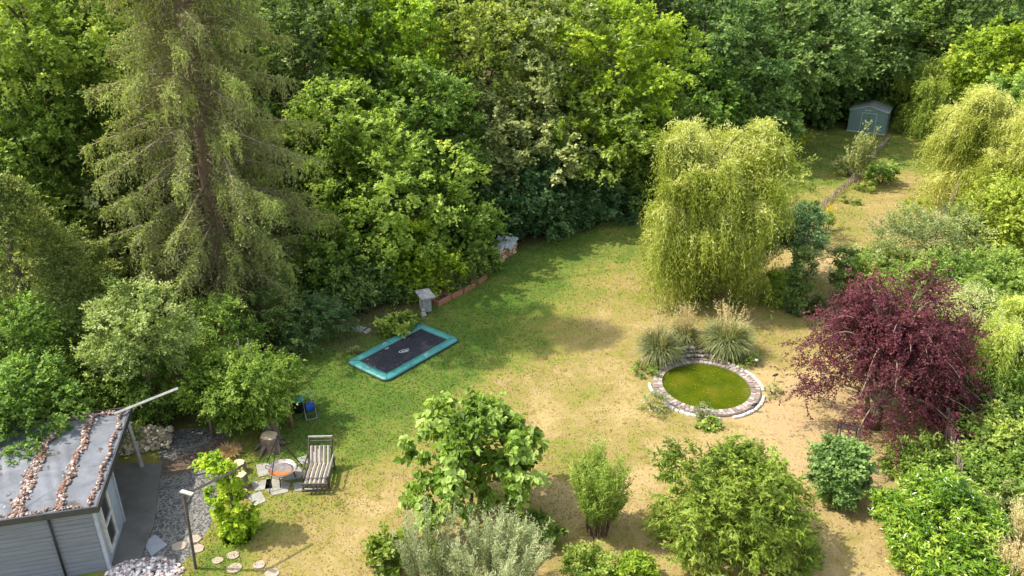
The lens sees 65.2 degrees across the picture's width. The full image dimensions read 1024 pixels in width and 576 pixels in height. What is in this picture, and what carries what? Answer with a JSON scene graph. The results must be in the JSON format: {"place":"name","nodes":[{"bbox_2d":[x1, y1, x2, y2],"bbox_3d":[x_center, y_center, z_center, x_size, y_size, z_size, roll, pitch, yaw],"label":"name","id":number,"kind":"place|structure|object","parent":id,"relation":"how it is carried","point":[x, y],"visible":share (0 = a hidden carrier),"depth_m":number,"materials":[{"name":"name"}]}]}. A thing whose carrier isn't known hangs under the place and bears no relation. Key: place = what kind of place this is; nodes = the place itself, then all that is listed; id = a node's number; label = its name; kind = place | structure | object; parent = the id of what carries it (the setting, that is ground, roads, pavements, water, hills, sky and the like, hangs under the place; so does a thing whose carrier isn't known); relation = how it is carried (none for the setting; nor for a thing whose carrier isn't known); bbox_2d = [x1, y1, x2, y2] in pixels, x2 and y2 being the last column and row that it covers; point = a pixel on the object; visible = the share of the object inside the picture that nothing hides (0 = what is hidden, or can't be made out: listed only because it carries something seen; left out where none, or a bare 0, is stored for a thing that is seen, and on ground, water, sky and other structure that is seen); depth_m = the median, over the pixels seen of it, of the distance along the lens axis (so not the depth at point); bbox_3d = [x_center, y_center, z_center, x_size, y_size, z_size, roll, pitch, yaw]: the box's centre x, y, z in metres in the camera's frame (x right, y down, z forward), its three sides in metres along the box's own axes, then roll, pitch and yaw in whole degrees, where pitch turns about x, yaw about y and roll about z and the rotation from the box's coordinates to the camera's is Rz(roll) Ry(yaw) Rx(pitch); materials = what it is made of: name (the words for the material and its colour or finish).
{"place":"outdoors","nodes":[
{"label":"outdoors","id":0,"kind":"place"},
{"bbox_2d":[112,462,161,566],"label":"path","id":1,"kind":"structure","parent":0,"point":[137,486],"depth_m":26.03,"materials":[{"name":"concrete"}]},
{"bbox_2d":[0,0,1022,575],"bbox_3d":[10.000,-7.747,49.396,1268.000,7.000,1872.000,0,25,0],"label":"lawn","id":2,"kind":"structure","parent":0,"point":[190,440],"depth_m":31.16,"materials":[{"name":"plant"}]},
{"bbox_2d":[0,283,77,371],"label":"hazel","id":3,"kind":"object","parent":2,"relation":"on","point":[52,327],"visible":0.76,"depth_m":27.85,"materials":[{"name":"green plant"}]},
{"bbox_2d":[0,344,97,466],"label":"overhanging tree","id":4,"kind":"object","parent":2,"relation":"on","point":[26,406],"visible":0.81,"depth_m":25.63,"materials":[{"name":"green plant"}]},
{"bbox_2d":[0,161,97,303],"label":"broadleaf tree","id":5,"kind":"object","parent":2,"relation":"on","point":[70,192],"visible":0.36,"depth_m":34.48,"materials":[{"name":"green plant"}]},
{"bbox_2d":[0,44,132,272],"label":"broadleaf tree","id":6,"kind":"object","parent":2,"relation":"on","point":[53,135],"visible":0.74,"depth_m":34.43,"materials":[{"name":"green plant"}]},
{"bbox_2d":[0,329,155,447],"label":"laurel hedge","id":7,"kind":"object","parent":2,"relation":"on","point":[111,389],"visible":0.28,"depth_m":27.75,"materials":[{"name":"green plant"}]},
{"bbox_2d":[0,269,159,413],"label":"laurel hedge","id":8,"kind":"object","parent":2,"relation":"on","point":[68,328],"visible":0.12,"depth_m":30.39,"materials":[{"name":"green plant"}]},
{"bbox_2d":[0,0,161,180],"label":"broadleaf tree","id":9,"kind":"object","parent":2,"relation":"on","point":[9,56],"visible":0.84,"depth_m":33.84,"materials":[{"name":"green plant"}]},
{"bbox_2d":[0,170,169,413],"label":"thuja","id":10,"kind":"object","parent":2,"relation":"on","point":[12,184],"visible":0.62,"depth_m":29.62,"materials":[{"name":"green plant"}]},
{"bbox_2d":[0,0,177,196],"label":"broadleaf tree","id":11,"kind":"object","parent":2,"relation":"on","point":[67,87],"visible":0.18,"depth_m":36.37,"materials":[{"name":"green plant"}]},
{"bbox_2d":[0,387,178,575],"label":"garden house","id":12,"kind":"structure","parent":2,"relation":"on","point":[62,512],"depth_m":23.21,"materials":[{"name":"grey wood"}]},
{"bbox_2d":[99,490,118,552],"bbox_3d":[-11.938,6.841,23.649,0.070,1.780,0.880,-6,26,-12],"label":"window","id":13,"kind":"structure","parent":12,"relation":"in","point":[106,514],"depth_m":23.67,"materials":[{"name":"white paint"}]},
{"bbox_2d":[30,217,152,365],"bbox_3d":[-17.957,0.067,33.207,5.859,6.145,5.263,0,25,0],"label":"thuja","id":14,"kind":"object","parent":2,"relation":"on","point":[93,257],"visible":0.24,"depth_m":32.48,"materials":[{"name":"green plant"}]},
{"bbox_2d":[59,154,199,285],"bbox_3d":[-18.834,-3.291,38.183,7.115,5.768,7.002,11,27,21],"label":"broadleaf tree","id":15,"kind":"object","parent":2,"relation":"on","point":[96,231],"visible":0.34,"depth_m":36.66,"materials":[{"name":"green plant"}]},
{"bbox_2d":[74,269,205,422],"bbox_3d":[-13.267,2.411,29.068,4.550,5.927,4.483,-14,28,-27],"label":"pale maple","id":16,"kind":"object","parent":2,"relation":"on","point":[175,338],"visible":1,"depth_m":28.16,"materials":[{"name":"green plant"}]},
{"bbox_2d":[104,556,184,575],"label":"rubble heap","id":17,"kind":"object","parent":2,"relation":"on","point":[126,568],"visible":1,"depth_m":23.35,"materials":[{"name":"grey stone"}]},
{"bbox_2d":[118,424,173,456],"bbox_3d":[-13.164,5.324,28.672,1.929,1.003,0.778,-7,26,-15],"label":"stone pile","id":18,"kind":"object","parent":2,"relation":"on","point":[158,432],"visible":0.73,"depth_m":28.66,"materials":[{"name":"grey stone"}]},
{"bbox_2d":[91,340,213,425],"bbox_3d":[-13.352,3.524,29.741,5.196,3.346,4.211,0,25,0],"label":"undergrowth shrub","id":19,"kind":"object","parent":2,"relation":"on","point":[160,401],"visible":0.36,"depth_m":29.23,"materials":[{"name":"green plant"}]},
{"bbox_2d":[70,0,339,342],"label":"norway spruce","id":20,"kind":"object","parent":2,"relation":"on","point":[221,195],"visible":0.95,"depth_m":32.47,"materials":[{"name":"green plant"}]},
{"bbox_2d":[168,289,277,360],"bbox_3d":[-12.194,1.614,32.955,4.395,3.677,3.797,0,25,0],"label":"undergrowth shrub","id":21,"kind":"object","parent":2,"relation":"on","point":[232,336],"visible":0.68,"depth_m":32.49,"materials":[{"name":"green plant"}]},
{"bbox_2d":[187,449,261,547],"bbox_3d":[-8.661,6.314,24.205,2.017,2.979,1.503,0,25,0],"label":"hop vine","id":22,"kind":"object","parent":2,"relation":"on","point":[238,522],"visible":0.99,"depth_m":24.06,"materials":[{"name":"green plant"}]},
{"bbox_2d":[166,338,308,436],"bbox_3d":[-10.072,3.571,29.483,5.054,3.457,4.599,0,25,0],"label":"shrub","id":23,"kind":"object","parent":2,"relation":"on","point":[228,399],"visible":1,"depth_m":28.61,"materials":[{"name":"green plant"}]},
{"bbox_2d":[189,30,339,189],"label":"broadleaf tree","id":24,"kind":"object","parent":2,"relation":"on","point":[288,72],"visible":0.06,"depth_m":42.58,"materials":[{"name":"green plant"}]},
{"bbox_2d":[217,276,333,354],"bbox_3d":[-10.217,1.030,35.033,4.228,3.273,4.281,16,30,30],"label":"undergrowth shrub","id":25,"kind":"object","parent":2,"relation":"on","point":[277,307],"visible":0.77,"depth_m":34.50,"materials":[{"name":"green plant"}]},
{"bbox_2d":[241,225,349,305],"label":"broadleaf tree","id":26,"kind":"object","parent":2,"relation":"on","point":[300,264],"visible":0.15,"depth_m":38.69,"materials":[{"name":"green plant"}]},
{"bbox_2d":[231,0,400,132],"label":"broadleaf tree","id":27,"kind":"object","parent":2,"relation":"on","point":[289,15],"visible":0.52,"depth_m":43.36,"materials":[{"name":"green plant"}]},
{"bbox_2d":[270,290,364,359],"bbox_3d":[-8.890,1.207,35.577,3.622,2.570,4.222,19,31,34],"label":"undergrowth shrub","id":28,"kind":"object","parent":2,"relation":"on","point":[338,310],"visible":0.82,"depth_m":35.23,"materials":[{"name":"green plant"}]},
{"bbox_2d":[300,435,335,491],"bbox_3d":[-6.554,5.969,27.008,0.936,1.240,1.625,-1,25,-2],"label":"garden lounger","id":29,"kind":"object","parent":2,"relation":"on","point":[306,477],"visible":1,"depth_m":27.13,"materials":[{"name":"brown wood"}]},
{"bbox_2d":[243,66,421,214],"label":"broadleaf tree","id":30,"kind":"object","parent":2,"relation":"on","point":[344,113],"visible":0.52,"depth_m":40.42,"materials":[{"name":"green plant"}]},
{"bbox_2d":[265,194,404,304],"bbox_3d":[-8.634,-1.388,40.567,7.078,6.701,7.163,-16,30,-31],"label":"broadleaf tree","id":31,"kind":"object","parent":2,"relation":"on","point":[365,231],"visible":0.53,"depth_m":38.84,"materials":[{"name":"green plant"}]},
{"bbox_2d":[301,250,388,316],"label":"edge shrub","id":32,"kind":"object","parent":2,"relation":"on","point":[366,269],"visible":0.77,"depth_m":38.14,"materials":[{"name":"green plant"}]},
{"bbox_2d":[344,246,418,306],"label":"edge shrub","id":33,"kind":"object","parent":2,"relation":"on","point":[407,291],"visible":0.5,"depth_m":38.92,"materials":[{"name":"green plant"}]},
{"bbox_2d":[315,0,459,124],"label":"broadleaf tree","id":34,"kind":"object","parent":2,"relation":"on","point":[343,33],"visible":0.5,"depth_m":44.43,"materials":[{"name":"green plant"}]},
{"bbox_2d":[373,308,417,338],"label":"hosta","id":35,"kind":"object","parent":2,"relation":"on","point":[400,323],"visible":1,"depth_m":36.45,"materials":[{"name":"green plant"}]},
{"bbox_2d":[304,110,491,267],"bbox_3d":[-6.101,-4.744,40.882,8.960,8.233,9.193,20,32,36],"label":"broadleaf tree","id":36,"kind":"object","parent":2,"relation":"on","point":[401,175],"visible":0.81,"depth_m":39.45,"materials":[{"name":"green plant"}]},
{"bbox_2d":[348,323,457,380],"bbox_3d":[-4.718,2.740,35.126,2.576,0.158,4.624,19,31,34],"label":"trampoline","id":37,"kind":"object","parent":2,"relation":"on","point":[421,351],"visible":1,"depth_m":34.91,"materials":[{"name":"fabric"}]},
{"bbox_2d":[361,521,458,575],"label":"vine tangle","id":38,"kind":"object","parent":2,"relation":"on","point":[381,548],"visible":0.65,"depth_m":23.22,"materials":[{"name":"green plant"}]},
{"bbox_2d":[369,217,470,304],"bbox_3d":[-4.859,-1.093,41.027,5.840,5.848,5.188,-7,26,-14],"label":"broadleaf tree","id":39,"kind":"object","parent":2,"relation":"on","point":[417,266],"visible":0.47,"depth_m":39.56,"materials":[{"name":"green plant"}]},
{"bbox_2d":[390,489,462,575],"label":"silver shrub","id":40,"kind":"object","parent":2,"relation":"on","point":[419,562],"visible":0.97,"depth_m":21.53,"materials":[{"name":"green plant"}]},
{"bbox_2d":[365,54,495,195],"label":"broadleaf tree","id":41,"kind":"object","parent":2,"relation":"on","point":[441,84],"visible":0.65,"depth_m":42.84,"materials":[{"name":"green plant"}]},
{"bbox_2d":[368,162,512,267],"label":"broadleaf tree","id":42,"kind":"object","parent":2,"relation":"on","point":[479,221],"visible":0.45,"depth_m":41.80,"materials":[{"name":"green plant"}]},
{"bbox_2d":[0,5,936,427],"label":"ground cover","id":43,"kind":"object","parent":2,"relation":"on","point":[180,413],"visible":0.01,"depth_m":36.78,"materials":[{"name":"green plant"}]},
{"bbox_2d":[392,383,551,537],"bbox_3d":[-1.223,5.476,24.635,4.865,4.160,4.984,0,25,0],"label":"catalpa","id":44,"kind":"object","parent":2,"relation":"on","point":[464,456],"visible":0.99,"depth_m":24.10,"materials":[{"name":"green plant"}]},
{"bbox_2d":[440,223,504,280],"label":"broadleaf tree","id":45,"kind":"object","parent":2,"relation":"on","point":[477,244],"visible":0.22,"depth_m":42.02,"materials":[{"name":"green plant"}]},
{"bbox_2d":[408,71,539,214],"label":"broadleaf tree","id":46,"kind":"object","parent":2,"relation":"on","point":[497,110],"visible":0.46,"depth_m":44.82,"materials":[{"name":"green plant"}]},
{"bbox_2d":[393,0,571,138],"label":"broadleaf tree","id":47,"kind":"object","parent":2,"relation":"on","point":[476,12],"visible":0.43,"depth_m":46.49,"materials":[{"name":"green plant"}]},
{"bbox_2d":[442,498,554,575],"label":"silver shrub","id":48,"kind":"object","parent":2,"relation":"on","point":[495,564],"visible":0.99,"depth_m":21.39,"materials":[{"name":"green plant"}]},
{"bbox_2d":[461,139,576,242],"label":"broadleaf tree","id":49,"kind":"object","parent":2,"relation":"on","point":[512,203],"visible":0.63,"depth_m":45.48,"materials":[{"name":"green plant"}]},
{"bbox_2d":[494,505,570,558],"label":"shrub","id":50,"kind":"object","parent":2,"relation":"on","point":[558,530],"visible":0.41,"depth_m":24.25,"materials":[{"name":"green plant"}]},
{"bbox_2d":[469,72,606,197],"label":"broadleaf tree","id":51,"kind":"object","parent":2,"relation":"on","point":[543,144],"visible":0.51,"depth_m":45.51,"materials":[{"name":"green plant"}]},
{"bbox_2d":[469,0,641,144],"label":"broadleaf tree","id":52,"kind":"object","parent":2,"relation":"on","point":[555,65],"visible":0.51,"depth_m":47.26,"materials":[{"name":"green plant"}]},
{"bbox_2d":[530,142,642,238],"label":"broadleaf tree","id":53,"kind":"object","parent":2,"relation":"on","point":[616,192],"visible":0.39,"depth_m":48.22,"materials":[{"name":"green plant"}]},
{"bbox_2d":[556,539,620,575],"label":"young bush","id":54,"kind":"object","parent":2,"relation":"on","point":[585,557],"visible":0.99,"depth_m":22.72,"materials":[{"name":"green plant"}]},
{"bbox_2d":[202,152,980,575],"bbox_3d":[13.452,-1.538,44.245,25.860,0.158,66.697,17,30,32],"label":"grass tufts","id":55,"kind":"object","parent":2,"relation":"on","point":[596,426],"visible":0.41,"depth_m":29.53,"materials":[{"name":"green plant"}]},
{"bbox_2d":[525,77,664,210],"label":"broadleaf tree","id":56,"kind":"object","parent":2,"relation":"on","point":[599,121],"visible":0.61,"depth_m":46.30,"materials":[{"name":"green plant"}]},
{"bbox_2d":[565,433,635,538],"bbox_3d":[2.684,6.057,24.188,2.211,3.467,2.378,0,25,0],"label":"willow shrub","id":57,"kind":"object","parent":2,"relation":"on","point":[597,485],"visible":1,"depth_m":23.90,"materials":[{"name":"green plant"}]},
{"bbox_2d":[540,0,710,170],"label":"broadleaf tree","id":58,"kind":"object","parent":2,"relation":"on","point":[668,43],"visible":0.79,"depth_m":47.06,"materials":[{"name":"green plant"}]},
{"bbox_2d":[610,547,661,575],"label":"young bush","id":59,"kind":"object","parent":2,"relation":"on","point":[638,564],"visible":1,"depth_m":22.69,"materials":[{"name":"green plant"}]},
{"bbox_2d":[589,84,717,199],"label":"broadleaf tree","id":60,"kind":"object","parent":2,"relation":"on","point":[678,104],"visible":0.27,"depth_m":49.89,"materials":[{"name":"green plant"}]},
{"bbox_2d":[593,0,717,84],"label":"broadleaf tree","id":61,"kind":"object","parent":2,"relation":"on","point":[679,7],"visible":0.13,"depth_m":57.98,"materials":[{"name":"green plant"}]},
{"bbox_2d":[630,298,690,374],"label":"pampas grass","id":62,"kind":"object","parent":2,"relation":"on","point":[658,346],"depth_m":33.73,"materials":[{"name":"green plant"}]},
{"bbox_2d":[667,301,704,357],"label":"pampas grass","id":63,"kind":"object","parent":2,"relation":"on","point":[684,329],"depth_m":34.64,"materials":[{"name":"beige plant"}]},
{"bbox_2d":[639,44,753,138],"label":"broadleaf tree","id":64,"kind":"object","parent":2,"relation":"on","point":[730,84],"visible":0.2,"depth_m":55.65,"materials":[{"name":"green plant"}]},
{"bbox_2d":[653,360,760,416],"bbox_3d":[7.891,3.991,32.539,4.294,0.135,4.308,0,25,0],"label":"pond surround","id":65,"kind":"object","parent":2,"relation":"on","point":[754,397],"visible":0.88,"depth_m":32.02,"materials":[{"name":"stone"}]},
{"bbox_2d":[662,364,750,409],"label":"water","id":66,"kind":"structure","parent":65,"relation":"in","point":[694,385],"depth_m":32.51,"materials":[{"name":"green liquid"}]},
{"bbox_2d":[623,0,798,118],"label":"broadleaf tree","id":67,"kind":"object","parent":2,"relation":"on","point":[736,11],"visible":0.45,"depth_m":56.70,"materials":[{"name":"green plant"}]},
{"bbox_2d":[632,114,799,318],"bbox_3d":[9.658,-3.632,38.043,7.826,9.210,7.880,10,27,20],"label":"weeping willow","id":68,"kind":"object","parent":2,"relation":"on","point":[711,211],"visible":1,"depth_m":36.23,"materials":[{"name":"green plant"}]},
{"bbox_2d":[696,290,761,365],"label":"pampas grass","id":69,"kind":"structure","parent":2,"relation":"on","point":[724,335],"depth_m":34.31,"materials":[{"name":"green plant"}]},
{"bbox_2d":[637,432,826,575],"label":"shrub","id":70,"kind":"object","parent":2,"relation":"on","point":[776,519],"visible":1,"depth_m":22.73,"materials":[{"name":"green plant"}]},
{"bbox_2d":[689,44,808,154],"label":"broadleaf tree","id":71,"kind":"object","parent":2,"relation":"on","point":[775,102],"visible":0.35,"depth_m":58.06,"materials":[{"name":"green plant"}]},
{"bbox_2d":[754,264,804,310],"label":"box bush","id":72,"kind":"object","parent":2,"relation":"on","point":[774,275],"visible":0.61,"depth_m":39.03,"materials":[{"name":"green plant"}]},
{"bbox_2d":[748,134,821,213],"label":"garden tree","id":73,"kind":"object","parent":2,"relation":"on","point":[803,181],"visible":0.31,"depth_m":44.84,"materials":[{"name":"green plant"}]},
{"bbox_2d":[701,0,884,115],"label":"broadleaf tree","id":74,"kind":"object","parent":2,"relation":"on","point":[840,46],"visible":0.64,"depth_m":61.35,"materials":[{"name":"green plant"}]},
{"bbox_2d":[764,200,830,259],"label":"olive tree","id":75,"kind":"object","parent":2,"relation":"on","point":[799,237],"visible":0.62,"depth_m":40.46,"materials":[{"name":"green plant"}]},
{"bbox_2d":[751,52,854,129],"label":"broadleaf tree","id":76,"kind":"object","parent":2,"relation":"on","point":[827,113],"visible":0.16,"depth_m":70.51,"materials":[{"name":"green plant"}]},
{"bbox_2d":[780,243,862,317],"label":"rose arch","id":77,"kind":"structure","parent":2,"relation":"on","point":[805,254],"depth_m":37.66,"materials":[{"name":"green plant"}]},
{"bbox_2d":[801,433,881,512],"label":"rose bush","id":78,"kind":"object","parent":2,"relation":"on","point":[841,468],"visible":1,"depth_m":25.28,"materials":[{"name":"green plant"}]},
{"bbox_2d":[785,0,928,122],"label":"broadleaf tree","id":79,"kind":"object","parent":2,"relation":"on","point":[901,58],"visible":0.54,"depth_m":67.34,"materials":[{"name":"green plant"}]},
{"bbox_2d":[844,120,880,188],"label":"young tree","id":80,"kind":"object","parent":2,"relation":"on","point":[862,146],"visible":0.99,"depth_m":54.86,"materials":[{"name":"green plant"}]},
{"bbox_2d":[813,36,920,121],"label":"broadleaf tree","id":81,"kind":"object","parent":2,"relation":"on","point":[854,94],"visible":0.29,"depth_m":71.11,"materials":[{"name":"green plant"}]},
{"bbox_2d":[846,100,892,134],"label":"metal shed","id":82,"kind":"structure","parent":2,"relation":"on","point":[877,113],"depth_m":69.64,"materials":[{"name":"metal"}]},
{"bbox_2d":[823,242,932,310],"bbox_3d":[18.251,-0.722,38.859,5.453,3.275,5.277,0,25,0],"label":"bright bush","id":83,"kind":"object","parent":2,"relation":"on","point":[860,261],"visible":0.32,"depth_m":38.07,"materials":[{"name":"green plant"}]},
{"bbox_2d":[764,258,1019,471],"bbox_3d":[13.459,2.251,28.866,8.665,6.754,7.763,0,25,0],"label":"purple plum","id":84,"kind":"object","parent":2,"relation":"on","point":[889,351],"visible":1,"depth_m":27.60,"materials":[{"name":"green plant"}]},
{"bbox_2d":[874,429,954,483],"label":"shrub","id":85,"kind":"object","parent":2,"relation":"on","point":[907,457],"visible":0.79,"depth_m":27.14,"materials":[{"name":"green plant"}]},
{"bbox_2d":[858,0,981,117],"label":"broadleaf tree","id":86,"kind":"object","parent":2,"relation":"on","point":[929,9],"visible":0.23,"depth_m":69.93,"materials":[{"name":"green plant"}]},
{"bbox_2d":[861,196,1002,296],"bbox_3d":[19.922,-1.508,38.048,6.393,5.427,5.852,0,25,0],"label":"grey willow","id":87,"kind":"object","parent":2,"relation":"on","point":[936,226],"visible":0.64,"depth_m":37.56,"materials":[{"name":"green plant"}]},
{"bbox_2d":[891,52,979,140],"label":"weeping willow","id":88,"kind":"object","parent":2,"relation":"on","point":[929,90],"visible":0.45,"depth_m":66.88,"materials":[{"name":"green plant"}]},
{"bbox_2d":[862,463,1023,575],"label":"cherry laurel","id":89,"kind":"object","parent":2,"relation":"on","point":[944,523],"visible":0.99,"depth_m":23.01,"materials":[{"name":"green plant"}]},
{"bbox_2d":[884,243,1023,315],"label":"green tree","id":90,"kind":"object","parent":2,"relation":"on","point":[940,255],"visible":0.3,"depth_m":34.41,"materials":[{"name":"green plant"}]},
{"bbox_2d":[898,279,1023,406],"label":"drooping bush","id":91,"kind":"object","parent":2,"relation":"on","point":[979,299],"visible":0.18,"depth_m":30.84,"materials":[{"name":"green plant"}]},
{"bbox_2d":[898,0,1023,62],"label":"broadleaf tree","id":92,"kind":"object","parent":2,"relation":"on","point":[1009,14],"visible":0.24,"depth_m":69.16,"materials":[{"name":"green plant"}]},
{"bbox_2d":[904,81,1023,222],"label":"weeping willow","id":93,"kind":"object","parent":2,"relation":"on","point":[982,132],"visible":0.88,"depth_m":46.98,"materials":[{"name":"green plant"}]},
{"bbox_2d":[929,375,1023,447],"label":"bramble","id":94,"kind":"object","parent":2,"relation":"on","point":[994,395],"visible":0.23,"depth_m":27.72,"materials":[{"name":"green plant"}]},
{"bbox_2d":[933,238,1023,315],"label":"green tree","id":95,"kind":"object","parent":2,"relation":"on","point":[1012,278],"visible":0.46,"depth_m":33.14,"materials":[{"name":"green plant"}]},
{"bbox_2d":[935,292,1023,420],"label":"drooping bush","id":96,"kind":"object","parent":2,"relation":"on","point":[1012,334],"visible":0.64,"depth_m":28.22,"materials":[{"name":"green plant"}]},
{"bbox_2d":[939,168,1023,275],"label":"yellow tree","id":97,"kind":"object","parent":2,"relation":"on","point":[995,205],"visible":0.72,"depth_m":37.13,"materials":[{"name":"green plant"}]},
{"bbox_2d":[940,11,1023,102],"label":"broadleaf tree","id":98,"kind":"object","parent":2,"relation":"on","point":[987,44],"visible":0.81,"depth_m":60.85,"materials":[{"name":"green plant"}]},
{"bbox_2d":[941,390,1023,496],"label":"bramble","id":99,"kind":"object","parent":2,"relation":"on","point":[1014,440],"visible":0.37,"depth_m":26.62,"materials":[{"name":"green plant"}]},
{"bbox_2d":[942,435,1023,521],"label":"bramble","id":100,"kind":"object","parent":2,"relation":"on","point":[974,462],"visible":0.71,"depth_m":25.42,"materials":[{"name":"green plant"}]},
{"bbox_2d":[946,399,1023,488],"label":"bramble","id":101,"kind":"object","parent":2,"relation":"on","point":[999,437],"visible":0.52,"depth_m":26.20,"materials":[{"name":"green plant"}]},
{"bbox_2d":[987,523,1023,575],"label":"tall grass","id":102,"kind":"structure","parent":0,"point":[1015,553],"depth_m":21.95,"materials":[{"name":"beige plant"}]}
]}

